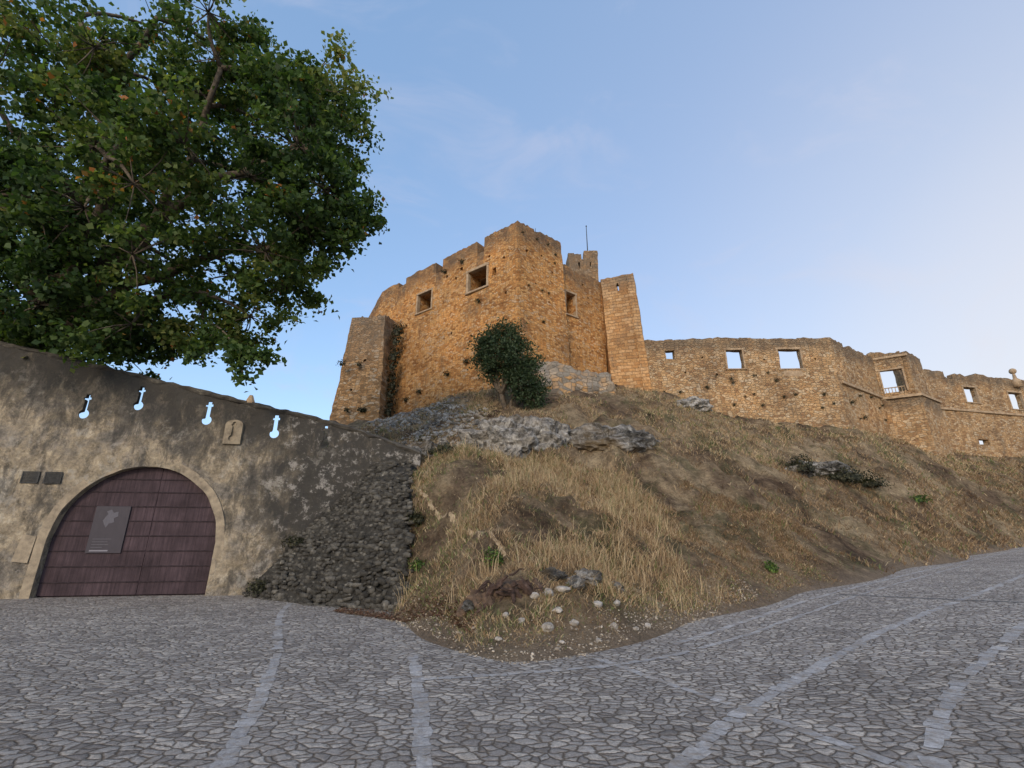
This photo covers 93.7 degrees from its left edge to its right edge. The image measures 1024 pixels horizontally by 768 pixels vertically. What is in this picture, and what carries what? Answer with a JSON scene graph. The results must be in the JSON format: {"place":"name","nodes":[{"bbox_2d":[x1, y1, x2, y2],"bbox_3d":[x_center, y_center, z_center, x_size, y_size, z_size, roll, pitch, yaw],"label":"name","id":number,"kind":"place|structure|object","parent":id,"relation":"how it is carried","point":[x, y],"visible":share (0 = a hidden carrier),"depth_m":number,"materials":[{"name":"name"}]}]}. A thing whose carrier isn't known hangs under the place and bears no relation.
{"place":"outdoors","nodes":[
{"label":"outdoors","id":0,"kind":"place"},
{"bbox_2d":[413,484,505,556],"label":"path","id":1,"kind":"structure","parent":0,"point":[451,515],"depth_m":12.47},
{"bbox_2d":[0,547,1023,767],"bbox_3d":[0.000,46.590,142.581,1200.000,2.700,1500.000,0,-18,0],"label":"ground","id":2,"kind":"structure","parent":0,"point":[165,681],"depth_m":5.40,"materials":[{"name":"grey stone"}]},
{"bbox_2d":[0,0,393,392],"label":"plane tree","id":3,"kind":"object","parent":2,"relation":"on","point":[67,261],"visible":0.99,"depth_m":16.25,"materials":[{"name":"green plant"}]},
{"bbox_2d":[0,340,420,598],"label":"gate wall","id":4,"kind":"structure","parent":2,"relation":"on","point":[228,497],"depth_m":15.32,"materials":[{"name":"paint"}]},
{"bbox_2d":[36,468,214,596],"bbox_3d":[-11.594,4.476,14.989,4.900,3.950,0.130,3,-18,-9],"label":"door","id":5,"kind":"structure","parent":4,"relation":"in","point":[167,549],"depth_m":14.82,"materials":[{"name":"brown wood"}]},
{"bbox_2d":[85,506,131,552],"bbox_3d":[-12.405,4.470,14.760,0.963,1.380,0.025,3,-18,-9],"label":"information poster","id":6,"kind":"object","parent":5,"relation":"attached to","point":[108,529],"visible":1,"depth_m":14.75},
{"bbox_2d":[210,603,292,767],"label":"paving strip","id":7,"kind":"object","parent":2,"relation":"on","point":[242,730],"visible":1,"depth_m":4.62,"materials":[{"name":"grey stone"}]},
{"bbox_2d":[240,461,416,611],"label":"rubble buttress","id":8,"kind":"structure","parent":2,"relation":"on","point":[354,550],"depth_m":13.33,"materials":[{"name":"stone"}]},
{"bbox_2d":[245,576,266,595],"bbox_3d":[-7.410,5.904,14.040,0.695,0.548,0.762,0,-18,0],"label":"bush","id":9,"kind":"object","parent":8,"relation":"on","point":[256,584],"visible":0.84,"depth_m":13.95,"materials":[{"name":"green plant"}]},
{"bbox_2d":[280,534,303,547],"bbox_3d":[-6.745,4.822,14.780,0.794,0.469,0.702,0,-18,0],"label":"bush","id":10,"kind":"object","parent":8,"relation":"on","point":[291,540],"visible":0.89,"depth_m":14.67,"materials":[{"name":"green plant"}]},
{"bbox_2d":[333,570,475,634],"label":"leaf litter","id":11,"kind":"object","parent":2,"relation":"on","point":[368,613],"visible":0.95,"depth_m":9.70,"materials":[{"name":"brown plant"}]},
{"bbox_2d":[407,655,432,767],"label":"paving strip","id":12,"kind":"object","parent":2,"relation":"on","point":[420,722],"visible":1,"depth_m":4.49,"materials":[{"name":"grey stone"}]},
{"bbox_2d":[371,565,757,663],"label":"gravel","id":13,"kind":"structure","parent":2,"relation":"on","point":[555,648],"depth_m":7.95,"materials":[{"name":"beige gravel"}]},
{"bbox_2d":[592,657,731,704],"bbox_3d":[1.697,3.571,5.845,0.147,0.007,2.295,9,-20,-25],"label":"paving strip","id":14,"kind":"object","parent":2,"relation":"on","point":[668,683],"visible":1,"depth_m":5.63,"materials":[{"name":"grey stone"}]},
{"bbox_2d":[421,564,969,679],"bbox_3d":[8.732,5.207,11.962,23.448,0.676,1.101,12,-22,-34],"label":"paving strip","id":15,"kind":"object","parent":2,"relation":"on","point":[642,660],"visible":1,"depth_m":6.89,"materials":[{"name":"grey stone"}]},
{"bbox_2d":[770,718,918,767],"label":"paving strip","id":16,"kind":"object","parent":2,"relation":"on","point":[869,754],"visible":1,"depth_m":3.90,"materials":[{"name":"grey stone"}]},
{"bbox_2d":[668,574,1023,767],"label":"paving strip","id":17,"kind":"object","parent":2,"relation":"on","point":[701,752],"visible":1,"depth_m":5.13,"materials":[{"name":"grey stone"}]},
{"bbox_2d":[673,550,1019,643],"bbox_3d":[14.491,6.566,16.795,30.298,1.059,0.807,13,-22,-35],"label":"paving strip","id":18,"kind":"object","parent":2,"relation":"on","point":[704,634],"visible":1,"depth_m":10.41,"materials":[{"name":"grey stone"}]},
{"bbox_2d":[838,594,1023,602],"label":"drain channel","id":19,"kind":"object","parent":2,"relation":"on","point":[928,598],"visible":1,"depth_m":11.15,"materials":[{"name":"stone"}]},
{"bbox_2d":[917,620,1023,767],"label":"paving strip","id":20,"kind":"object","parent":2,"relation":"on","point":[935,738],"visible":1,"depth_m":4.68,"materials":[{"name":"grey stone"}]},
{"bbox_2d":[0,0,1023,444],"label":"sky","id":21,"kind":"structure","parent":0,"point":[847,172],"materials":[{"name":"blue"}]},
{"bbox_2d":[393,438,858,651],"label":"dry grass","id":22,"kind":"structure","parent":0,"point":[618,506],"depth_m":12.09,"materials":[{"name":"beige plant"}]},
{"bbox_2d":[320,384,1023,661],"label":"hill","id":23,"kind":"structure","parent":0,"point":[463,480],"depth_m":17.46,"materials":[{"name":"brown plant"}]},
{"bbox_2d":[328,314,395,428],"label":"castle tower","id":24,"kind":"structure","parent":23,"relation":"on","point":[365,383],"depth_m":38.57,"materials":[{"name":"stone"}]},
{"bbox_2d":[337,359,349,367],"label":"wall plant","id":25,"kind":"object","parent":24,"relation":"attached to","point":[341,364],"depth_m":38.20,"materials":[{"name":"green plant"}]},
{"bbox_2d":[384,406,394,416],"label":"wall plant","id":26,"kind":"object","parent":24,"relation":"attached to","point":[388,411],"depth_m":37.52,"materials":[{"name":"green plant"}]},
{"bbox_2d":[386,386,397,400],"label":"wall plant","id":27,"kind":"object","parent":24,"relation":"attached to","point":[393,393],"depth_m":38.12,"materials":[{"name":"green plant"}]},
{"bbox_2d":[385,397,398,409],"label":"wall plant","id":28,"kind":"object","parent":24,"relation":"attached to","point":[389,404],"depth_m":38.02,"materials":[{"name":"green plant"}]},
{"bbox_2d":[386,358,399,372],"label":"wall plant","id":29,"kind":"object","parent":24,"relation":"attached to","point":[392,366],"depth_m":38.57,"materials":[{"name":"green plant"}]},
{"bbox_2d":[384,350,402,363],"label":"wall plant","id":30,"kind":"object","parent":24,"relation":"attached to","point":[393,356],"depth_m":38.70,"materials":[{"name":"green plant"}]},
{"bbox_2d":[386,369,401,382],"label":"wall plant","id":31,"kind":"object","parent":24,"relation":"attached to","point":[392,377],"depth_m":38.84,"materials":[{"name":"green plant"}]},
{"bbox_2d":[387,379,401,392],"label":"wall plant","id":32,"kind":"object","parent":24,"relation":"attached to","point":[392,384],"depth_m":38.52,"materials":[{"name":"green plant"}]},
{"bbox_2d":[387,336,403,347],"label":"wall plant","id":33,"kind":"object","parent":24,"relation":"attached to","point":[395,341],"depth_m":39.41,"materials":[{"name":"green plant"}]},
{"bbox_2d":[390,345,404,357],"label":"wall plant","id":34,"kind":"object","parent":24,"relation":"attached to","point":[397,350],"depth_m":39.69,"materials":[{"name":"green plant"}]},
{"bbox_2d":[391,328,405,338],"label":"wall plant","id":35,"kind":"object","parent":24,"relation":"attached to","point":[397,332],"depth_m":39.61,"materials":[{"name":"green plant"}]},
{"bbox_2d":[402,558,425,570],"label":"bush","id":36,"kind":"object","parent":23,"relation":"on","point":[418,564],"visible":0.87,"depth_m":11.74,"materials":[{"name":"green plant"}]},
{"bbox_2d":[403,509,427,526],"bbox_3d":[-2.619,3.679,13.111,0.810,0.569,0.520,0,-18,0],"label":"bush","id":37,"kind":"object","parent":23,"relation":"on","point":[419,517],"visible":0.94,"depth_m":13.04,"materials":[{"name":"green plant"}]},
{"bbox_2d":[364,396,487,449],"bbox_3d":[-4.944,2.546,27.839,5.546,5.582,15.158,13,-22,-34],"label":"rock outcrop","id":38,"kind":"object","parent":23,"relation":"on","point":[444,415],"visible":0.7,"depth_m":26.38,"materials":[{"name":"grey stone"}]},
{"bbox_2d":[406,440,451,460],"bbox_3d":[-3.257,3.177,18.314,2.831,1.886,2.845,0,-18,0],"label":"rock outcrop","id":39,"kind":"object","parent":23,"relation":"on","point":[426,445],"visible":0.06,"depth_m":17.77,"materials":[{"name":"grey stone"}]},
{"bbox_2d":[422,440,455,457],"bbox_3d":[-2.581,2.351,17.103,1.407,0.596,1.058,0,-18,0],"label":"bush","id":40,"kind":"object","parent":23,"relation":"on","point":[439,449],"visible":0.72,"depth_m":16.92,"materials":[{"name":"green plant"}]},
{"bbox_2d":[461,599,474,610],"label":"boulder","id":41,"kind":"object","parent":23,"relation":"on","point":[467,604],"visible":0.52,"depth_m":8.14,"materials":[{"name":"grey stone"}]},
{"bbox_2d":[369,220,569,416],"bbox_3d":[-2.783,-2.269,42.157,19.090,14.704,11.433,-13,-22,35],"label":"castle bastion","id":42,"kind":"object","parent":23,"relation":"on","point":[442,316],"visible":0.69,"depth_m":36.42,"materials":[{"name":"stone"}]},
{"bbox_2d":[393,321,405,333],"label":"wall plant","id":43,"kind":"object","parent":42,"relation":"attached to","point":[398,327],"depth_m":40.52,"materials":[{"name":"green plant"}]},
{"bbox_2d":[414,287,432,315],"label":"window frame","id":44,"kind":"structure","parent":42,"relation":"in","point":[430,290],"depth_m":40.02,"materials":[{"name":"stone"}]},
{"bbox_2d":[465,262,489,294],"bbox_3d":[-2.585,-7.993,36.658,2.370,2.080,0.410,-13,-22,35],"label":"window frame","id":45,"kind":"structure","parent":42,"relation":"in","point":[486,265],"depth_m":36.59,"materials":[{"name":"stone"}]},
{"bbox_2d":[456,589,495,617],"bbox_3d":[-0.475,3.910,8.261,0.923,0.737,0.524,9,-20,-26],"label":"rock","id":46,"kind":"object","parent":23,"relation":"on","point":[473,597],"depth_m":8.19,"materials":[{"name":"beige stone"}]},
{"bbox_2d":[473,546,504,566],"bbox_3d":[-0.451,3.421,9.439,0.631,0.472,0.492,0,-18,0],"label":"bush","id":47,"kind":"object","parent":23,"relation":"on","point":[492,557],"visible":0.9,"depth_m":9.35,"materials":[{"name":"green plant"}]},
{"bbox_2d":[458,414,539,459],"bbox_3d":[-0.275,2.876,21.945,4.087,2.940,3.741,-11,-21,31],"label":"rock outcrop","id":48,"kind":"object","parent":23,"relation":"on","point":[504,433],"visible":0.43,"depth_m":20.52,"materials":[{"name":"grey stone"}]},
{"bbox_2d":[465,316,554,410],"bbox_3d":[-0.157,-1.094,27.465,5.292,6.200,3.245,0,-18,0],"label":"evergreen shrub tree","id":49,"kind":"object","parent":23,"relation":"on","point":[517,376],"visible":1,"depth_m":27.13,"materials":[{"name":"green plant"}]},
{"bbox_2d":[475,568,544,613],"bbox_3d":[-0.042,3.652,8.239,1.323,0.920,0.663,-4,-18,11],"label":"tree stump","id":50,"kind":"object","parent":23,"relation":"on","point":[526,586],"visible":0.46,"depth_m":8.19,"materials":[{"name":"brown wood"}]},
{"bbox_2d":[486,578,535,597],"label":"earth bank","id":51,"kind":"structure","parent":23,"relation":"on","point":[508,582],"depth_m":8.38,"materials":[{"name":"brown soil"}]},
{"bbox_2d":[518,617,524,623],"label":"stone","id":52,"kind":"object","parent":23,"relation":"on","point":[522,619],"visible":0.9,"depth_m":7.52,"materials":[{"name":"stone"}]},
{"bbox_2d":[530,592,539,598],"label":"stone","id":53,"kind":"object","parent":23,"relation":"on","point":[533,595],"visible":0.93,"depth_m":8.07,"materials":[{"name":"stone"}]},
{"bbox_2d":[532,577,549,593],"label":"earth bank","id":54,"kind":"structure","parent":23,"relation":"on","point":[535,581],"depth_m":8.41,"materials":[{"name":"brown soil"}]},
{"bbox_2d":[541,622,553,631],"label":"stone","id":55,"kind":"object","parent":23,"relation":"on","point":[547,626],"visible":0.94,"depth_m":7.38,"materials":[{"name":"stone"}]},
{"bbox_2d":[522,415,573,451],"bbox_3d":[1.534,2.938,22.143,4.246,2.715,3.398,14,-23,-37],"label":"rock outcrop","id":56,"kind":"object","parent":23,"relation":"on","point":[553,433],"visible":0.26,"depth_m":20.93,"materials":[{"name":"grey stone"}]},
{"bbox_2d":[542,588,553,595],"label":"stone","id":57,"kind":"object","parent":23,"relation":"on","point":[548,590],"visible":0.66,"depth_m":8.23,"materials":[{"name":"stone"}]},
{"bbox_2d":[539,566,567,580],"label":"boulder","id":58,"kind":"object","parent":23,"relation":"on","point":[553,573],"visible":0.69,"depth_m":8.71,"materials":[{"name":"grey stone"}]},
{"bbox_2d":[552,606,562,612],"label":"stone","id":59,"kind":"object","parent":23,"relation":"on","point":[558,609],"visible":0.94,"depth_m":7.88,"materials":[{"name":"stone"}]},
{"bbox_2d":[556,586,570,592],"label":"stone","id":60,"kind":"object","parent":23,"relation":"on","point":[564,589],"visible":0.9,"depth_m":8.42,"materials":[{"name":"stone"}]},
{"bbox_2d":[526,353,615,394],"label":"retaining wall","id":61,"kind":"structure","parent":23,"relation":"on","point":[569,379],"depth_m":32.00,"materials":[{"name":"beige stone"}]},
{"bbox_2d":[569,619,578,625],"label":"stone","id":62,"kind":"object","parent":23,"relation":"on","point":[573,622],"visible":0.96,"depth_m":7.69,"materials":[{"name":"stone"}]},
{"bbox_2d":[564,575,584,589],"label":"boulder","id":63,"kind":"object","parent":23,"relation":"on","point":[577,581],"visible":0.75,"depth_m":8.63,"materials":[{"name":"grey stone"}]},
{"bbox_2d":[562,263,607,374],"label":"castle wall","id":64,"kind":"structure","parent":23,"relation":"on","point":[586,330],"depth_m":38.55,"materials":[{"name":"stone"}]},
{"bbox_2d":[564,289,578,318],"bbox_3d":[4.590,-6.321,38.065,1.440,2.204,0.400,13,-22,-34],"label":"window frame","id":65,"kind":"structure","parent":64,"relation":"in","point":[575,299],"depth_m":38.11,"materials":[{"name":"stone"}]},
{"bbox_2d":[566,251,598,280],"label":"castle turret","id":66,"kind":"object","parent":64,"relation":"on","point":[586,263],"visible":0.2,"depth_m":48.14,"materials":[{"name":"beige stone"}]},
{"bbox_2d":[574,568,601,585],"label":"boulder","id":67,"kind":"object","parent":23,"relation":"on","point":[585,573],"visible":0.61,"depth_m":9.03,"materials":[{"name":"grey stone"}]},
{"bbox_2d":[593,601,602,607],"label":"stone","id":68,"kind":"object","parent":23,"relation":"on","point":[599,604],"visible":0.89,"depth_m":8.36,"materials":[{"name":"stone"}]},
{"bbox_2d":[610,622,617,628],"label":"stone","id":69,"kind":"object","parent":23,"relation":"on","point":[614,625],"visible":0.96,"depth_m":7.96,"materials":[{"name":"stone"}]},
{"bbox_2d":[568,422,661,452],"bbox_3d":[3.936,3.031,22.736,7.042,2.366,3.451,0,-18,0],"label":"rock outcrop","id":70,"kind":"object","parent":23,"relation":"on","point":[591,436],"visible":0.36,"depth_m":21.77,"materials":[{"name":"grey stone"}]},
{"bbox_2d":[613,600,619,605],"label":"stone","id":71,"kind":"object","parent":23,"relation":"on","point":[616,602],"visible":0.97,"depth_m":8.64,"materials":[{"name":"stone"}]},
{"bbox_2d":[610,581,624,592],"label":"boulder","id":72,"kind":"object","parent":23,"relation":"on","point":[618,584],"visible":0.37,"depth_m":9.39,"materials":[{"name":"grey stone"}]},
{"bbox_2d":[600,273,651,390],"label":"castle tower","id":73,"kind":"structure","parent":23,"relation":"on","point":[627,360],"depth_m":38.46,"materials":[{"name":"beige stone"}]},
{"bbox_2d":[676,396,713,411],"bbox_3d":[12.193,1.664,32.620,3.041,1.706,2.401,0,-18,0],"label":"rock outcrop","id":74,"kind":"object","parent":23,"relation":"on","point":[699,404],"visible":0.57,"depth_m":31.81,"materials":[{"name":"grey stone"}]},
{"bbox_2d":[764,557,778,573],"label":"bush","id":75,"kind":"object","parent":23,"relation":"on","point":[769,567],"visible":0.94,"depth_m":13.96,"materials":[{"name":"green plant"}]},
{"bbox_2d":[777,452,833,471],"bbox_3d":[15.595,4.387,26.308,3.280,1.168,2.401,6,-19,-19],"label":"bush","id":76,"kind":"object","parent":23,"relation":"on","point":[808,463],"visible":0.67,"depth_m":25.84,"materials":[{"name":"green plant"}]},
{"bbox_2d":[785,460,861,477],"bbox_3d":[17.083,4.871,26.803,5.633,1.161,1.563,4,-18,-12],"label":"rock outcrop","id":77,"kind":"object","parent":23,"relation":"on","point":[831,464],"visible":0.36,"depth_m":26.34,"materials":[{"name":"grey stone"}]},
{"bbox_2d":[644,337,1023,456],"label":"curtain wall","id":78,"kind":"structure","parent":23,"relation":"on","point":[990,417],"depth_m":37.65,"materials":[{"name":"stone"}]},
{"bbox_2d":[724,348,746,369],"bbox_3d":[17.423,-1.934,37.551,1.610,1.778,0.280,-1,-18,2],"label":"window frame","id":79,"kind":"structure","parent":78,"relation":"in","point":[742,352],"depth_m":37.46,"materials":[{"name":"stone"}]},
{"bbox_2d":[775,347,805,369],"bbox_3d":[21.645,-1.957,37.409,2.100,1.866,0.280,-1,-18,2],"label":"window frame","id":80,"kind":"structure","parent":78,"relation":"in","point":[800,351],"depth_m":37.37,"materials":[{"name":"stone"}]},
{"bbox_2d":[961,385,982,403],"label":"window frame","id":81,"kind":"structure","parent":78,"relation":"in","point":[974,387],"depth_m":45.81,"materials":[{"name":"stone"}]},
{"bbox_2d":[1008,368,1022,387],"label":"stone finial","id":82,"kind":"object","parent":78,"relation":"on","point":[1016,382],"visible":1,"depth_m":47.60,"materials":[{"name":"beige stone"}]},
{"bbox_2d":[1009,391,1023,410],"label":"window frame","id":83,"kind":"structure","parent":78,"relation":"in","point":[1016,392],"depth_m":47.32,"materials":[{"name":"stone"}]},
{"bbox_2d":[812,463,886,484],"bbox_3d":[18.091,4.930,26.332,3.621,1.128,2.999,0,-18,0],"label":"bush","id":84,"kind":"object","parent":23,"relation":"on","point":[850,477],"visible":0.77,"depth_m":25.97,"materials":[{"name":"green plant"}]},
{"bbox_2d":[851,474,894,488],"bbox_3d":[20.477,5.673,27.889,2.995,0.863,2.299,-7,-19,19],"label":"bush","id":85,"kind":"object","parent":23,"relation":"on","point":[876,484],"visible":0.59,"depth_m":27.31,"materials":[{"name":"green plant"}]},
{"bbox_2d":[867,350,953,457],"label":"corner turret","id":86,"kind":"object","parent":23,"relation":"on","point":[913,411],"visible":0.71,"depth_m":40.09,"materials":[{"name":"stone"}]},
{"bbox_2d":[877,367,908,392],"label":"window frame","id":87,"kind":"structure","parent":86,"relation":"in","point":[896,368],"depth_m":41.20,"materials":[{"name":"stone"}]},
{"bbox_2d":[908,492,932,503],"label":"bush","id":88,"kind":"object","parent":23,"relation":"on","point":[918,499],"visible":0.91,"depth_m":27.66,"materials":[{"name":"green plant"}]}
]}

